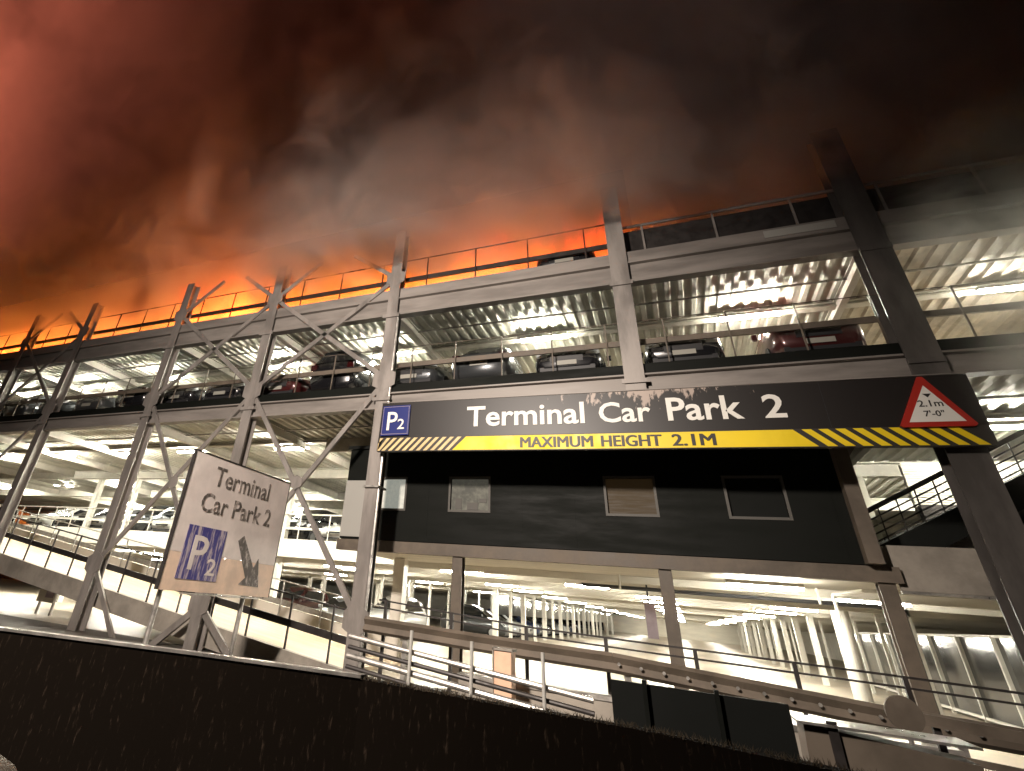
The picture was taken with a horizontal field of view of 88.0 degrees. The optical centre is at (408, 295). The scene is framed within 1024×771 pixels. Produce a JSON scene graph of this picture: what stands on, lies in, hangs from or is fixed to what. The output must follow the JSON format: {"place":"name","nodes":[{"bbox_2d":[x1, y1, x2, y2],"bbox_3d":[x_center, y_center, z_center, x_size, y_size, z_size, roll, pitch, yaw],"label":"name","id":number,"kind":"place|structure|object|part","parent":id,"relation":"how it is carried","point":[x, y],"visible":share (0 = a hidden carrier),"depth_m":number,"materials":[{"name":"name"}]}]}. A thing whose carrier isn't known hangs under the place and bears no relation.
{"place":"outdoors","nodes":[
{"label":"outdoors","id":0,"kind":"place"},
{"bbox_2d":[0,754,16,770],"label":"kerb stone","id":1,"kind":"object","parent":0,"point":[6,764],"visible":1,"depth_m":1.77,"materials":[{"name":"grey concrete"}]},
{"bbox_2d":[0,574,603,692],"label":"ground","id":2,"kind":"structure","parent":0,"point":[20,622],"depth_m":14.95,"materials":[{"name":"concrete"}]},
{"bbox_2d":[142,449,290,655],"bbox_3d":[-3.925,5.706,10.994,0.183,4.010,3.280,-9,-33,23],"label":"direction sign","id":3,"kind":"object","parent":2,"relation":"on","point":[225,532],"visible":0.98,"depth_m":11.05,"materials":[{"name":"metal"}]},
{"bbox_2d":[345,630,594,716],"bbox_3d":[0.630,5.213,6.826,3.457,1.240,0.163,-9,-33,23],"label":"railing","id":4,"kind":"object","parent":2,"relation":"on","point":[471,668],"visible":0.54,"depth_m":6.92,"materials":[{"name":"metal"}]},
{"bbox_2d":[492,646,516,701],"bbox_3d":[1.386,5.739,7.473,0.300,1.120,0.290,-9,-33,23],"label":"peach cabinet","id":5,"kind":"object","parent":2,"relation":"on","point":[503,660],"visible":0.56,"depth_m":7.56,"materials":[{"name":"metal"}]},
{"bbox_2d":[0,127,1023,746],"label":"car park building","id":6,"kind":"structure","parent":2,"relation":"on","point":[898,273],"depth_m":14.81,"materials":[{"name":"paint"}]},
{"bbox_2d":[2,454,15,457],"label":"strip light","id":7,"kind":"object","parent":6,"relation":"attached to","point":[9,456],"visible":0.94,"depth_m":26.12,"materials":[{"name":"white paint"}]},
{"bbox_2d":[3,395,51,415],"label":"parked car","id":8,"kind":"object","parent":6,"relation":"on","point":[23,409],"visible":0.07,"depth_m":23.17,"materials":[{"name":"grey paint"}]},
{"bbox_2d":[19,390,39,395],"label":"strip light","id":9,"kind":"object","parent":6,"relation":"attached to","point":[30,392],"visible":0.93,"depth_m":27.36,"materials":[{"name":"white paint"}]},
{"bbox_2d":[36,400,75,413],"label":"parked car","id":10,"kind":"object","parent":6,"relation":"on","point":[67,405],"visible":0.12,"depth_m":22.18,"materials":[{"name":"grey paint"}]},
{"bbox_2d":[26,508,87,525],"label":"parked car","id":11,"kind":"object","parent":6,"relation":"on","point":[64,511],"visible":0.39,"depth_m":30.34,"materials":[{"name":"grey paint"}]},
{"bbox_2d":[54,452,76,456],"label":"strip light","id":12,"kind":"object","parent":6,"relation":"attached to","point":[63,454],"visible":1,"depth_m":24.42,"materials":[{"name":"white paint"}]},
{"bbox_2d":[54,509,108,526],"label":"parked car","id":13,"kind":"object","parent":6,"relation":"on","point":[101,512],"visible":0.3,"depth_m":29.19,"materials":[{"name":"black paint"}]},
{"bbox_2d":[82,383,104,388],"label":"strip light","id":14,"kind":"object","parent":6,"relation":"attached to","point":[94,385],"visible":0.82,"depth_m":25.36,"materials":[{"name":"white paint"}]},
{"bbox_2d":[74,396,115,410],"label":"parked car","id":15,"kind":"object","parent":6,"relation":"on","point":[92,403],"visible":0.25,"depth_m":21.11,"materials":[{"name":"grey paint"}]},
{"bbox_2d":[89,510,140,529],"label":"parked car","id":16,"kind":"object","parent":6,"relation":"on","point":[97,524],"visible":0.18,"depth_m":27.99,"materials":[{"name":"silver metal"}]},
{"bbox_2d":[117,451,128,454],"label":"strip light","id":17,"kind":"object","parent":6,"relation":"attached to","point":[123,452],"visible":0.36,"depth_m":22.83,"materials":[{"name":"white paint"}]},
{"bbox_2d":[115,383,168,406],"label":"parked car","id":18,"kind":"object","parent":6,"relation":"on","point":[133,399],"visible":0.05,"depth_m":20.21,"materials":[{"name":"black paint"}]},
{"bbox_2d":[119,506,175,531],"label":"parked car","id":19,"kind":"object","parent":6,"relation":"on","point":[146,516],"visible":0.29,"depth_m":27.69,"materials":[{"name":"grey paint"}]},
{"bbox_3d":[-12.839,12.232,29.112,0.190,0.401,2.100,-9,-33,23],"label":"side window","id":20,"kind":"part","parent":19,"relation":"part of","materials":[{"name":"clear glass"}]},
{"bbox_2d":[141,551,162,554],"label":"strip light","id":21,"kind":"object","parent":6,"relation":"attached to","point":[155,553],"visible":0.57,"depth_m":27.10,"materials":[{"name":"white paint"}]},
{"bbox_2d":[150,517,173,531],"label":"parked car","id":22,"kind":"object","parent":6,"relation":"on","point":[156,527],"visible":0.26,"depth_m":26.03,"materials":[{"name":"grey paint"}]},
{"bbox_2d":[162,388,205,402],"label":"parked car","id":23,"kind":"object","parent":6,"relation":"on","point":[188,394],"visible":0.27,"depth_m":19.14,"materials":[{"name":"black paint"}]},
{"bbox_2d":[177,448,205,452],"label":"strip light","id":24,"kind":"object","parent":6,"relation":"attached to","point":[185,450],"visible":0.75,"depth_m":21.33,"materials":[{"name":"white paint"}]},
{"bbox_2d":[204,383,245,399],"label":"parked car","id":25,"kind":"object","parent":6,"relation":"on","point":[218,392],"visible":0.24,"depth_m":18.28,"materials":[{"name":"black paint"}]},
{"bbox_2d":[269,362,298,368],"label":"strip light","id":26,"kind":"object","parent":6,"relation":"attached to","point":[276,366],"visible":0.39,"depth_m":20.90,"materials":[{"name":"white paint"}]},
{"bbox_2d":[263,378,310,394],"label":"parked car","id":27,"kind":"object","parent":6,"relation":"on","point":[280,386],"visible":0.22,"depth_m":17.31,"materials":[{"name":"red paint"}]},
{"bbox_2d":[274,445,309,449],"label":"strip light","id":28,"kind":"object","parent":6,"relation":"attached to","point":[288,447],"visible":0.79,"depth_m":19.25,"materials":[{"name":"white paint"}]},
{"bbox_2d":[287,510,341,539],"bbox_3d":[-4.490,11.139,24.833,2.040,1.733,4.405,-9,-33,23],"label":"parked car","id":29,"kind":"object","parent":6,"relation":"on","point":[321,521],"visible":0.33,"depth_m":23.76,"materials":[{"name":"black paint"}]},
{"bbox_3d":[-3.588,10.788,25.066,0.190,0.401,2.100,-9,-33,23],"label":"side window","id":30,"kind":"part","parent":29,"relation":"part of","materials":[{"name":"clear glass"}]},
{"bbox_2d":[320,522,340,540],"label":"parked car","id":31,"kind":"object","parent":6,"relation":"on","point":[333,536],"visible":0.19,"depth_m":22.08,"materials":[{"name":"grey paint"}]},
{"bbox_2d":[309,349,379,390],"bbox_3d":[-1.592,3.448,18.448,2.040,1.906,4.405,-9,-33,23],"label":"parked car","id":32,"kind":"object","parent":6,"relation":"on","point":[350,380],"visible":0.17,"depth_m":16.76,"materials":[{"name":"black paint"}]},
{"bbox_3d":[-2.341,2.017,17.246,1.320,0.357,0.090,-9,-33,23],"label":"rear window","id":33,"kind":"part","parent":32,"relation":"part of","materials":[{"name":"glass"}]},
{"bbox_2d":[373,349,410,357],"bbox_3d":[-0.626,2.141,18.980,1.500,0.135,0.160,-9,-33,23],"label":"strip light","id":34,"kind":"object","parent":6,"relation":"attached to","point":[400,352],"visible":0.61,"depth_m":18.78,"materials":[{"name":"white paint"}]},
{"bbox_2d":[395,365,453,383],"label":"parked car","id":35,"kind":"object","parent":6,"relation":"on","point":[427,373],"visible":0.22,"depth_m":15.38,"materials":[{"name":"grey paint"}]},
{"bbox_2d":[416,580,441,583],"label":"strip light","id":36,"kind":"object","parent":6,"relation":"attached to","point":[429,582],"visible":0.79,"depth_m":28.38,"materials":[{"name":"white paint"}]},
{"bbox_2d":[441,570,482,574],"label":"strip light","id":37,"kind":"object","parent":6,"relation":"attached to","point":[450,571],"visible":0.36,"depth_m":17.21,"materials":[{"name":"white paint"}]},
{"bbox_2d":[473,590,492,593],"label":"strip light","id":38,"kind":"object","parent":6,"relation":"attached to","point":[482,591],"visible":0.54,"depth_m":36.07,"materials":[{"name":"white paint"}]},
{"bbox_2d":[452,347,524,378],"bbox_3d":[2.885,2.871,16.412,2.040,1.617,4.405,-9,-33,23],"label":"parked car","id":39,"kind":"object","parent":6,"relation":"on","point":[482,368],"visible":0.14,"depth_m":14.66,"materials":[{"name":"grey paint"}]},
{"bbox_3d":[2.262,1.674,15.415,1.320,0.304,0.340,-9,-33,23],"label":"rear window","id":40,"kind":"part","parent":39,"relation":"part of","materials":[{"name":"glass"}]},
{"bbox_2d":[485,582,518,586],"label":"strip light","id":41,"kind":"object","parent":6,"relation":"attached to","point":[499,584],"visible":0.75,"depth_m":23.26,"materials":[{"name":"white paint"}]},
{"bbox_2d":[514,588,542,592],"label":"strip light","id":42,"kind":"object","parent":6,"relation":"attached to","point":[527,590],"visible":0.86,"depth_m":27.10,"materials":[{"name":"white paint"}]},
{"bbox_2d":[520,332,567,341],"bbox_3d":[4.362,1.362,16.798,1.500,0.135,0.160,-9,-33,23],"label":"strip light","id":43,"kind":"object","parent":6,"relation":"attached to","point":[543,337],"visible":1,"depth_m":16.74,"materials":[{"name":"white paint"}]},
{"bbox_2d":[498,593,610,622],"bbox_3d":[16.991,31.873,51.922,0.080,1.070,59.000,-9,-33,23],"label":"glazed screen","id":44,"kind":"object","parent":6,"relation":"attached to","point":[503,601],"depth_m":37.42,"materials":[{"name":"white glass"}]},
{"bbox_2d":[536,252,595,266],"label":"parked car","id":45,"kind":"object","parent":6,"relation":"on","point":[564,259],"visible":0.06,"depth_m":15.09,"materials":[{"name":"black paint"}]},
{"bbox_2d":[535,349,610,372],"bbox_3d":[5.056,2.523,15.449,2.040,1.617,4.405,-9,-33,23],"label":"parked car","id":46,"kind":"object","parent":6,"relation":"on","point":[579,360],"visible":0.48,"depth_m":13.60,"materials":[{"name":"black paint"}]},
{"bbox_2d":[565,600,585,603],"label":"strip light","id":47,"kind":"object","parent":6,"relation":"attached to","point":[576,602],"visible":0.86,"depth_m":38.60,"materials":[{"name":"white paint"}]},
{"bbox_2d":[565,584,608,588],"bbox_3d":[6.229,10.140,18.184,1.500,0.135,0.160,-9,-33,23],"label":"strip light","id":48,"kind":"object","parent":6,"relation":"attached to","point":[582,586],"visible":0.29,"depth_m":18.21,"materials":[{"name":"white paint"}]},
{"bbox_2d":[339,446,885,565],"bbox_3d":[4.998,6.008,15.171,12.549,3.150,6.300,-9,-33,23],"label":"office cabin","id":49,"kind":"object","parent":6,"relation":"on","point":[800,505],"visible":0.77,"depth_m":12.13,"materials":[{"name":"grey metal"}]},
{"bbox_2d":[381,477,407,510],"bbox_3d":[-0.595,5.631,14.755,1.230,0.900,0.120,-9,-33,23],"label":"window","id":50,"kind":"structure","parent":49,"relation":"in","point":[394,497],"depth_m":14.69,"materials":[{"name":"grey glass"}]},
{"bbox_2d":[448,476,490,512],"bbox_3d":[1.623,5.285,13.785,1.160,0.900,0.120,-9,-33,23],"label":"window","id":51,"kind":"structure","parent":49,"relation":"in","point":[472,494],"depth_m":13.81,"materials":[{"name":"grey glass"}]},
{"bbox_2d":[602,476,659,516],"bbox_3d":[5.210,4.725,12.216,1.150,0.900,0.120,-9,-33,23],"label":"window","id":52,"kind":"structure","parent":49,"relation":"in","point":[624,497],"depth_m":12.23,"materials":[{"name":"brown"}]},
{"bbox_2d":[721,475,793,520],"bbox_3d":[7.486,4.369,11.220,1.150,0.900,0.120,-9,-33,23],"label":"window","id":53,"kind":"structure","parent":49,"relation":"in","point":[751,499],"depth_m":11.23,"materials":[{"name":"grey glass"}]},
{"bbox_2d":[635,594,661,598],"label":"strip light","id":54,"kind":"object","parent":6,"relation":"attached to","point":[652,597],"visible":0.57,"depth_m":20.85,"materials":[{"name":"white paint"}]},
{"bbox_2d":[644,585,658,638],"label":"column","id":55,"kind":"structure","parent":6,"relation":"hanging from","point":[651,621],"depth_m":15.76,"materials":[{"name":"grey concrete"}]},
{"bbox_2d":[643,599,677,604],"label":"strip light","id":56,"kind":"object","parent":6,"relation":"attached to","point":[654,601],"visible":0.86,"depth_m":24.70,"materials":[{"name":"white paint"}]},
{"bbox_2d":[641,338,724,363],"bbox_3d":[7.550,2.134,14.358,2.040,1.617,4.405,-9,-33,23],"label":"parked car","id":57,"kind":"object","parent":6,"relation":"on","point":[692,350],"visible":0.38,"depth_m":12.52,"materials":[{"name":"black paint"}]},
{"bbox_2d":[377,372,998,451],"bbox_3d":[4.646,2.760,11.530,11.920,1.315,0.130,-8,-33,24],"label":"entrance sign","id":58,"kind":"object","parent":6,"relation":"attached to","point":[865,412],"visible":1,"depth_m":10.83,"materials":[{"name":"grey metal"}]},
{"bbox_2d":[380,405,410,435],"bbox_3d":[-0.343,3.311,13.753,0.810,0.810,0.061,-9,-33,23],"label":"blue sign","id":59,"kind":"object","parent":58,"relation":"attached to","point":[395,420],"visible":1,"depth_m":13.73,"materials":[{"name":"blue plastic"}]},
{"bbox_2d":[900,377,977,427],"bbox_3d":[9.398,1.917,9.393,1.040,0.930,0.060,-8,-33,24],"label":"warning triangle","id":60,"kind":"object","parent":58,"relation":"attached to","point":[929,404],"visible":1,"depth_m":9.31,"materials":[{"name":"red plastic"}]},
{"bbox_2d":[582,574,882,609],"bbox_3d":[7.932,7.410,13.095,6.900,0.345,0.175,-9,-33,23],"label":"ceiling pipe","id":61,"kind":"object","parent":6,"relation":"hanging from","point":[819,601],"visible":0.89,"depth_m":12.86,"materials":[{"name":"black"}]},
{"bbox_2d":[733,615,759,619],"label":"strip light","id":62,"kind":"object","parent":6,"relation":"attached to","point":[746,617],"visible":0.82,"depth_m":34.30,"materials":[{"name":"white paint"}]},
{"bbox_2d":[718,308,781,320],"bbox_3d":[9.532,0.554,14.537,1.500,0.135,0.160,-9,-33,23],"label":"strip light","id":63,"kind":"object","parent":6,"relation":"attached to","point":[755,314],"visible":1,"depth_m":14.47,"materials":[{"name":"white paint"}]},
{"bbox_2d":[744,614,774,617],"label":"strip light","id":64,"kind":"object","parent":6,"relation":"attached to","point":[759,615],"visible":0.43,"depth_m":28.14,"materials":[{"name":"white paint"}]},
{"bbox_2d":[725,579,803,590],"bbox_3d":[8.059,6.572,11.795,1.500,0.135,0.160,-9,-33,23],"label":"strip light","id":65,"kind":"object","parent":6,"relation":"attached to","point":[766,585],"visible":1,"depth_m":11.73,"materials":[{"name":"white paint"}]},
{"bbox_2d":[755,608,795,614],"bbox_3d":[16.129,13.895,22.841,1.500,0.135,0.160,-9,-33,23],"label":"strip light","id":66,"kind":"object","parent":6,"relation":"attached to","point":[776,611],"visible":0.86,"depth_m":22.78,"materials":[{"name":"white paint"}]},
{"bbox_2d":[769,605,818,611],"bbox_3d":[14.068,11.436,19.007,1.500,0.135,0.160,-9,-33,23],"label":"strip light","id":67,"kind":"object","parent":6,"relation":"attached to","point":[793,608],"visible":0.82,"depth_m":18.95,"materials":[{"name":"white paint"}]},
{"bbox_2d":[751,325,866,354],"bbox_3d":[10.011,1.627,13.360,2.040,1.906,4.405,-9,-33,23],"label":"parked car","id":68,"kind":"object","parent":6,"relation":"on","point":[826,338],"visible":0.34,"depth_m":11.53,"materials":[{"name":"red paint"}]},
{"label":"side window","id":69,"kind":"part","parent":68,"relation":"part of","materials":[{"name":"glass"}]},
{"bbox_2d":[837,599,910,606],"bbox_3d":[11.654,7.679,13.064,1.500,0.135,0.160,-9,-33,23],"label":"strip light","id":70,"kind":"object","parent":6,"relation":"attached to","point":[861,601],"visible":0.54,"depth_m":13.09,"materials":[{"name":"white paint"}]},
{"bbox_2d":[831,589,921,622],"bbox_3d":[9.842,6.610,11.010,0.455,0.655,1.690,19,-33,-21],"label":"white pipe","id":71,"kind":"object","parent":6,"relation":"attached to","point":[833,595],"visible":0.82,"depth_m":11.50,"materials":[{"name":"metal"}]},
{"bbox_2d":[856,462,1023,548],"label":"louvred wall","id":72,"kind":"structure","parent":6,"relation":"on","point":[913,473],"depth_m":12.59,"materials":[{"name":"white metal"}]},
{"bbox_2d":[867,428,1023,546],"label":"internal ramp","id":73,"kind":"structure","parent":6,"relation":"on","point":[945,528],"depth_m":10.73,"materials":[{"name":"metal"}]},
{"bbox_2d":[975,281,1023,293],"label":"strip light","id":74,"kind":"object","parent":6,"relation":"attached to","point":[999,287],"visible":1,"depth_m":12.45,"materials":[{"name":"white paint"}]},
{"bbox_2d":[988,421,1023,429],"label":"strip light","id":75,"kind":"object","parent":6,"relation":"attached to","point":[1007,425],"visible":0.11,"depth_m":11.53,"materials":[{"name":"white paint"}]},
{"bbox_2d":[363,616,1023,757],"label":"crash barrier","id":76,"kind":"object","parent":2,"relation":"on","point":[814,703],"visible":0.77,"depth_m":8.16,"materials":[{"name":"grey metal"}]},
{"bbox_2d":[378,599,1023,742],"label":"handrail","id":77,"kind":"object","parent":2,"relation":"on","point":[907,688],"visible":0.75,"depth_m":8.56,"materials":[{"name":"metal"}]},
{"bbox_2d":[610,679,800,759],"bbox_3d":[1.958,3.306,3.360,1.110,1.250,0.100,-9,-33,23],"label":"boarded fence","id":78,"kind":"object","parent":2,"relation":"on","point":[741,721],"visible":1,"depth_m":3.56,"materials":[{"name":"black wood"}]},
{"bbox_2d":[457,672,965,759],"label":"barrier wall","id":79,"kind":"structure","parent":2,"relation":"on","point":[602,706],"depth_m":7.45,"materials":[{"name":"concrete"}]},
{"bbox_2d":[790,713,983,770],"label":"concrete barrier","id":80,"kind":"object","parent":2,"relation":"on","point":[834,741],"visible":0.92,"depth_m":3.60,"materials":[{"name":"grey concrete"}]},
{"bbox_2d":[884,695,925,744],"bbox_3d":[4.873,4.545,4.931,0.300,1.210,0.092,-9,-33,23],"label":"round mirror","id":81,"kind":"object","parent":2,"relation":"on","point":[903,713],"visible":0.84,"depth_m":5.13,"materials":[{"name":"grey metal"}]},
{"bbox_2d":[924,714,1023,770],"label":"road rail","id":82,"kind":"object","parent":2,"relation":"on","point":[936,724],"visible":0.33,"depth_m":5.25,"materials":[{"name":"grey metal"}]},
{"bbox_2d":[0,626,853,770],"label":"parapet wall","id":83,"kind":"structure","parent":0,"point":[73,703],"depth_m":3.05,"materials":[{"name":"black concrete"}]},
{"bbox_2d":[235,661,876,770],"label":"moss","id":84,"kind":"object","parent":83,"relation":"on","point":[784,756],"visible":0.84,"depth_m":2.43,"materials":[{"name":"brown"}]},
{"bbox_2d":[0,578,1023,770],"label":"car park floor","id":85,"kind":"structure","parent":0,"point":[18,598],"depth_m":21.68,"materials":[{"name":"white concrete"}]},
{"bbox_2d":[34,588,57,615],"bbox_3d":[-13.287,11.012,19.195,0.950,1.350,0.160,-9,-33,23],"label":"notice board","id":86,"kind":"object","parent":85,"relation":"on","point":[46,596],"visible":0.46,"depth_m":19.05,"materials":[{"name":"white paint"}]},
{"bbox_2d":[0,505,407,670],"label":"vehicle ramp","id":87,"kind":"structure","parent":85,"relation":"on","point":[271,628],"depth_m":16.20,"materials":[{"name":"concrete"}]},
{"bbox_2d":[276,586,328,608],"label":"parked car","id":88,"kind":"object","parent":85,"relation":"on","point":[313,594],"visible":0.23,"depth_m":27.40,"materials":[{"name":"red paint"}]},
{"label":"side window","id":89,"kind":"part","parent":88,"relation":"part of","materials":[{"name":"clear glass"}]},
{"bbox_2d":[316,597,350,616],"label":"parked car","id":90,"kind":"object","parent":85,"relation":"on","point":[338,601],"visible":0.14,"depth_m":25.76,"materials":[{"name":"silver metal"}]},
{"bbox_2d":[370,596,426,624],"bbox_3d":[-0.677,15.554,25.167,2.040,1.733,4.405,-9,-33,23],"label":"parked car","id":91,"kind":"object","parent":85,"relation":"on","point":[376,611],"visible":0.23,"depth_m":25.13,"materials":[{"name":"grey paint"}]},
{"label":"side window","id":92,"kind":"part","parent":91,"relation":"part of","materials":[{"name":"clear glass"}]},
{"bbox_2d":[440,604,508,636],"bbox_3d":[4.372,21.178,33.878,4.405,1.733,2.040,-9,-33,23],"label":"parked car","id":93,"kind":"object","parent":85,"relation":"on","point":[474,610],"visible":0.51,"depth_m":33.16,"materials":[{"name":"grey paint"}]},
{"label":"side window","id":94,"kind":"part","parent":93,"relation":"part of","materials":[{"name":"black glass"}]},
{"bbox_2d":[486,610,520,637],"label":"parked car","id":95,"kind":"object","parent":85,"relation":"on","point":[516,629],"visible":0.16,"depth_m":34.90,"materials":[{"name":"silver metal"}]},
{"bbox_2d":[487,608,541,636],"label":"parked car","id":96,"kind":"object","parent":85,"relation":"on","point":[528,622],"visible":0.27,"depth_m":40.05,"materials":[{"name":"blue paint"}]},
{"bbox_2d":[499,615,532,636],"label":"parked car","id":97,"kind":"object","parent":85,"relation":"on","point":[514,621],"visible":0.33,"depth_m":37.79,"materials":[{"name":"grey paint"}]},
{"bbox_2d":[526,617,549,635],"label":"parked car","id":98,"kind":"object","parent":85,"relation":"on","point":[530,619],"visible":0.12,"depth_m":42.72,"materials":[{"name":"black paint"}]},
{"bbox_2d":[530,617,557,635],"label":"parked car","id":99,"kind":"object","parent":85,"relation":"on","point":[539,621],"visible":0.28,"depth_m":44.93,"materials":[{"name":"grey paint"}]},
{"bbox_2d":[538,618,563,635],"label":"parked car","id":100,"kind":"object","parent":85,"relation":"on","point":[550,623],"visible":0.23,"depth_m":47.10,"materials":[{"name":"silver metal"}]},
{"bbox_2d":[548,618,569,634],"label":"parked car","id":101,"kind":"object","parent":85,"relation":"on","point":[565,628],"visible":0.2,"depth_m":49.51,"materials":[{"name":"grey paint"}]},
{"bbox_2d":[554,619,571,634],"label":"parked car","id":102,"kind":"object","parent":85,"relation":"on","point":[556,620],"visible":0.09,"depth_m":51.88,"materials":[{"name":"blue paint"}]},
{"bbox_2d":[558,619,578,634],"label":"parked car","id":103,"kind":"object","parent":85,"relation":"on","point":[570,624],"visible":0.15,"depth_m":54.05,"materials":[{"name":"black paint"}]},
{"bbox_2d":[854,632,1023,728],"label":"glazed wall","id":104,"kind":"structure","parent":85,"relation":"on","point":[992,661],"depth_m":15.63,"materials":[{"name":"white glass"}]},
{"bbox_2d":[0,0,1023,628],"label":"sky","id":105,"kind":"structure","parent":0,"point":[150,150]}
]}

